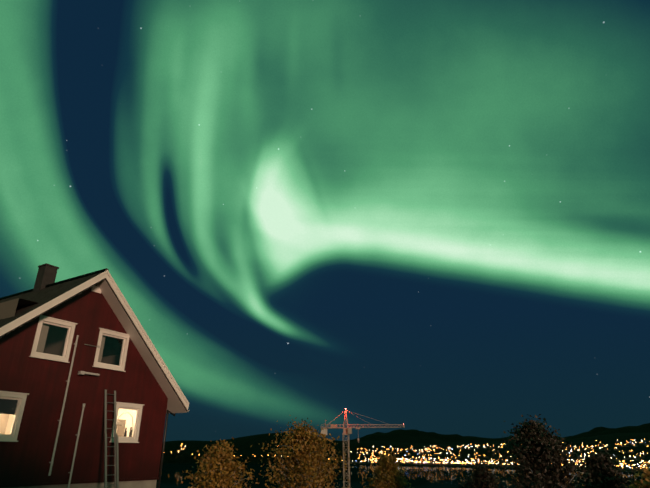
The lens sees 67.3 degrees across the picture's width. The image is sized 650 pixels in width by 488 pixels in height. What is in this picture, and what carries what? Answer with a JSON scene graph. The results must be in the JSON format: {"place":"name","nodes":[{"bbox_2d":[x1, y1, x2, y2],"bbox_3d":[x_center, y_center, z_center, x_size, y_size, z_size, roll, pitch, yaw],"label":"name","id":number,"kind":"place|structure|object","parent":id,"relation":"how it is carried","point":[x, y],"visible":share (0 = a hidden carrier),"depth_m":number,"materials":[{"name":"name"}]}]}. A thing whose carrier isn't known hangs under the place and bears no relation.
{"place":"outdoors","nodes":[
{"label":"outdoors","id":0,"kind":"place"},
{"bbox_2d":[0,0,649,441],"label":"sky","id":1,"kind":"structure","parent":0,"point":[421,215],"materials":[{"name":"green"}]},
{"bbox_2d":[156,463,646,487],"bbox_3d":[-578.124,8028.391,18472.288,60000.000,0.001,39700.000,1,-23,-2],"label":"fjord water","id":2,"kind":"structure","parent":0,"point":[416,476],"depth_m":1049.45,"materials":[{"name":"black liquid"}]},
{"bbox_2d":[160,423,649,472],"bbox_3d":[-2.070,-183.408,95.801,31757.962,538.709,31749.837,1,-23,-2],"label":"terrain","id":3,"kind":"structure","parent":0,"point":[402,440],"depth_m":2894.70,"materials":[{"name":"black plant"}]},
{"bbox_2d":[0,480,156,487],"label":"house foundation","id":4,"kind":"object","parent":3,"relation":"on","point":[140,484],"depth_m":16.20,"materials":[{"name":"grey concrete"}]},
{"bbox_2d":[0,285,167,484],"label":"house walls","id":5,"kind":"structure","parent":3,"relation":"on","point":[26,458],"depth_m":16.01,"materials":[{"name":"red wood"}]},
{"bbox_2d":[0,414,13,433],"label":"room interior","id":6,"kind":"object","parent":5,"relation":"attached to","point":[7,422],"depth_m":17.22,"materials":[{"name":"beige paint"}]},
{"bbox_2d":[0,399,17,414],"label":"roller blind","id":7,"kind":"object","parent":5,"relation":"attached to","point":[3,403],"depth_m":14.27,"materials":[{"name":"grey fabric"}]},
{"bbox_2d":[0,391,28,441],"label":"window frame","id":8,"kind":"object","parent":5,"relation":"attached to","point":[11,437],"visible":0.98,"depth_m":14.27,"materials":[{"name":"white wood"}]},
{"bbox_2d":[0,399,15,433],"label":"window glass","id":9,"kind":"object","parent":8,"relation":"in","point":[8,412],"visible":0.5,"depth_m":14.19,"materials":[{"name":"clear glass"}]},
{"bbox_2d":[0,298,67,355],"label":"attic room","id":10,"kind":"object","parent":5,"relation":"attached to","point":[8,309],"visible":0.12,"depth_m":17.01,"materials":[{"name":"grey"}]},
{"bbox_2d":[29,315,77,362],"bbox_3d":[-8.739,3.074,15.723,0.170,1.315,1.310,-13,-27,28],"label":"window frame","id":11,"kind":"object","parent":5,"relation":"attached to","point":[46,356],"visible":0.96,"depth_m":15.74,"materials":[{"name":"white wood"}]},
{"bbox_2d":[39,324,66,352],"bbox_3d":[-8.790,3.089,15.750,0.001,0.920,0.900,-13,-27,28],"label":"window glass","id":12,"kind":"object","parent":11,"relation":"in","point":[52,339],"visible":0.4,"depth_m":15.81,"materials":[{"name":"glass"}]},
{"bbox_2d":[48,335,78,475],"bbox_3d":[-8.306,5.019,15.540,0.102,4.250,0.100,-13,-27,28],"label":"pole","id":13,"kind":"object","parent":5,"relation":"attached to","point":[62,410],"visible":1,"depth_m":15.45,"materials":[{"name":"grey metal"}]},
{"bbox_2d":[36,323,105,361],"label":"attic curtains","id":14,"kind":"object","parent":5,"relation":"attached to","point":[42,336],"depth_m":15.70,"materials":[{"name":"grey fabric"}]},
{"bbox_2d":[67,404,84,487],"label":"pole","id":15,"kind":"object","parent":5,"relation":"attached to","point":[74,455],"visible":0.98,"depth_m":15.54,"materials":[{"name":"grey metal"}]},
{"bbox_2d":[0,477,158,486],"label":"ledge trim","id":16,"kind":"structure","parent":5,"relation":"attached to","point":[57,483],"depth_m":15.26,"materials":[{"name":"white wood"}]},
{"bbox_2d":[78,371,99,375],"bbox_3d":[-7.936,4.366,16.412,0.180,0.120,0.710,-13,-27,28],"label":"wall lamp","id":17,"kind":"object","parent":5,"relation":"attached to","point":[85,373],"visible":0.93,"depth_m":16.32,"materials":[{"name":"white metal"}]},
{"bbox_2d":[0,272,186,410],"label":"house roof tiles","id":18,"kind":"object","parent":5,"relation":"on","point":[44,295],"visible":0.12,"depth_m":17.29,"materials":[{"name":"black tile"}]},
{"bbox_2d":[33,263,58,291],"bbox_3d":[-10.994,1.733,19.069,0.560,1.820,0.540,-13,-27,28],"label":"house chimney","id":19,"kind":"object","parent":18,"relation":"on","point":[46,274],"visible":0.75,"depth_m":19.08,"materials":[{"name":"brown brick"}]},
{"bbox_2d":[0,268,108,299],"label":"roof ridge cap","id":20,"kind":"object","parent":18,"relation":"on","point":[61,282],"visible":0.59,"depth_m":18.41,"materials":[{"name":"black metal"}]},
{"bbox_2d":[0,270,188,413],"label":"house bargeboards","id":21,"kind":"object","parent":18,"relation":"attached to","point":[174,404],"visible":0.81,"depth_m":17.86,"materials":[{"name":"white wood"}]},
{"bbox_2d":[91,285,100,293],"bbox_3d":[-8.137,1.611,17.397,0.030,0.220,0.380,-13,-27,28],"label":"lamp","id":22,"kind":"object","parent":5,"relation":"attached to","point":[94,288],"visible":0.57,"depth_m":17.36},
{"bbox_2d":[92,328,129,371],"bbox_3d":[-7.619,3.798,17.447,0.170,1.345,1.320,-13,-27,28],"label":"window frame","id":23,"kind":"object","parent":5,"relation":"attached to","point":[97,364],"visible":0.92,"depth_m":17.49,"materials":[{"name":"white wood"}]},
{"bbox_2d":[99,336,122,363],"bbox_3d":[-7.670,3.812,17.475,0.001,0.950,0.910,-13,-27,28],"label":"window glass","id":24,"kind":"object","parent":23,"relation":"in","point":[112,349],"visible":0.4,"depth_m":17.49,"materials":[{"name":"glass"}]},
{"bbox_2d":[101,354,120,365],"bbox_3d":[-9.391,4.311,18.401,3.830,2.300,2.250,-13,-27,28],"label":"attic room","id":25,"kind":"object","parent":5,"relation":"attached to","point":[109,360],"depth_m":19.04,"materials":[{"name":"grey"}]},
{"bbox_2d":[109,402,143,442],"bbox_3d":[-7.053,6.357,17.369,0.170,1.315,1.210,-13,-27,28],"label":"window frame","id":26,"kind":"object","parent":5,"relation":"attached to","point":[131,406],"visible":0.9,"depth_m":17.51,"materials":[{"name":"white wood"}]},
{"bbox_2d":[116,409,135,436],"bbox_3d":[-7.105,6.371,17.397,0.001,0.920,0.800,-13,-27,28],"label":"window glass","id":27,"kind":"object","parent":26,"relation":"in","point":[127,421],"visible":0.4,"depth_m":17.45,"materials":[{"name":"clear glass"}]},
{"bbox_2d":[117,409,135,436],"bbox_3d":[-9.040,7.021,18.081,4.030,2.370,3.750,-13,-27,28],"label":"room interior","id":28,"kind":"object","parent":5,"relation":"attached to","point":[132,413],"depth_m":19.72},
{"bbox_2d":[116,419,125,436],"bbox_3d":[-8.508,7.949,19.473,0.850,1.770,0.360,-13,-27,28],"label":"cabinet","id":29,"kind":"object","parent":28,"relation":"on","point":[120,434],"depth_m":19.49,"materials":[{"name":"beige wood"}]},
{"bbox_2d":[124,427,131,436],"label":"sill plants","id":30,"kind":"object","parent":5,"relation":"attached to","point":[125,433],"depth_m":17.56,"materials":[{"name":"plant"}]},
{"bbox_2d":[158,410,175,487],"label":"downpipe","id":31,"kind":"object","parent":5,"relation":"attached to","point":[165,431],"visible":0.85,"depth_m":18.46,"materials":[{"name":"grey metal"}]},
{"bbox_2d":[104,390,118,487],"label":"aluminium ladder","id":32,"kind":"object","parent":3,"relation":"on","point":[116,467],"visible":1,"depth_m":16.07,"materials":[{"name":"grey metal"}]},
{"bbox_2d":[181,437,260,487],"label":"birch tree","id":33,"kind":"object","parent":3,"relation":"on","point":[224,470],"visible":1,"depth_m":54.19,"materials":[{"name":"brown plant"}]},
{"bbox_2d":[250,415,354,487],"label":"tall birch tree","id":34,"kind":"object","parent":3,"relation":"on","point":[305,446],"visible":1,"depth_m":62.07,"materials":[{"name":"brown plant"}]},
{"bbox_2d":[321,408,404,487],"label":"tower crane","id":35,"kind":"object","parent":3,"relation":"on","point":[347,431],"visible":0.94,"depth_m":166.53,"materials":[{"name":"beige paint"}]},
{"bbox_2d":[360,449,413,487],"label":"birch tree","id":36,"kind":"object","parent":3,"relation":"on","point":[387,471],"visible":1,"depth_m":67.93,"materials":[{"name":"brown plant"}]},
{"bbox_2d":[252,440,649,470],"bbox_3d":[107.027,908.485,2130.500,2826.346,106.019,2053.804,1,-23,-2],"label":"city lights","id":37,"kind":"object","parent":3,"relation":"on","point":[576,448],"depth_m":2161.41,"materials":[{"name":"yellow"}]},
{"bbox_2d":[178,440,649,468],"bbox_3d":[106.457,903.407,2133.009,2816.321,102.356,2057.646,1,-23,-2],"label":"town lights","id":38,"kind":"object","parent":37,"relation":"attached to","point":[479,455],"visible":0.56,"depth_m":2213.88},
{"bbox_2d":[455,463,503,487],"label":"dark tree","id":39,"kind":"object","parent":3,"relation":"on","point":[479,478],"visible":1,"depth_m":63.41,"materials":[{"name":"brown plant"}]},
{"bbox_2d":[487,414,600,487],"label":"dark tree","id":40,"kind":"object","parent":3,"relation":"on","point":[537,451],"visible":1,"depth_m":51.44,"materials":[{"name":"black plant"}]},
{"bbox_2d":[567,445,633,487],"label":"dark tree","id":41,"kind":"object","parent":3,"relation":"on","point":[603,467],"visible":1,"depth_m":55.44,"materials":[{"name":"black plant"}]},
{"bbox_2d":[618,459,649,487],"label":"bush","id":42,"kind":"object","parent":3,"relation":"on","point":[629,482],"visible":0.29,"depth_m":49.46,"materials":[{"name":"brown plant"}]},
{"bbox_2d":[625,461,649,487],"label":"tree","id":43,"kind":"object","parent":3,"relation":"on","point":[645,483],"visible":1,"depth_m":18.51,"materials":[{"name":"brown plant"}]}
]}

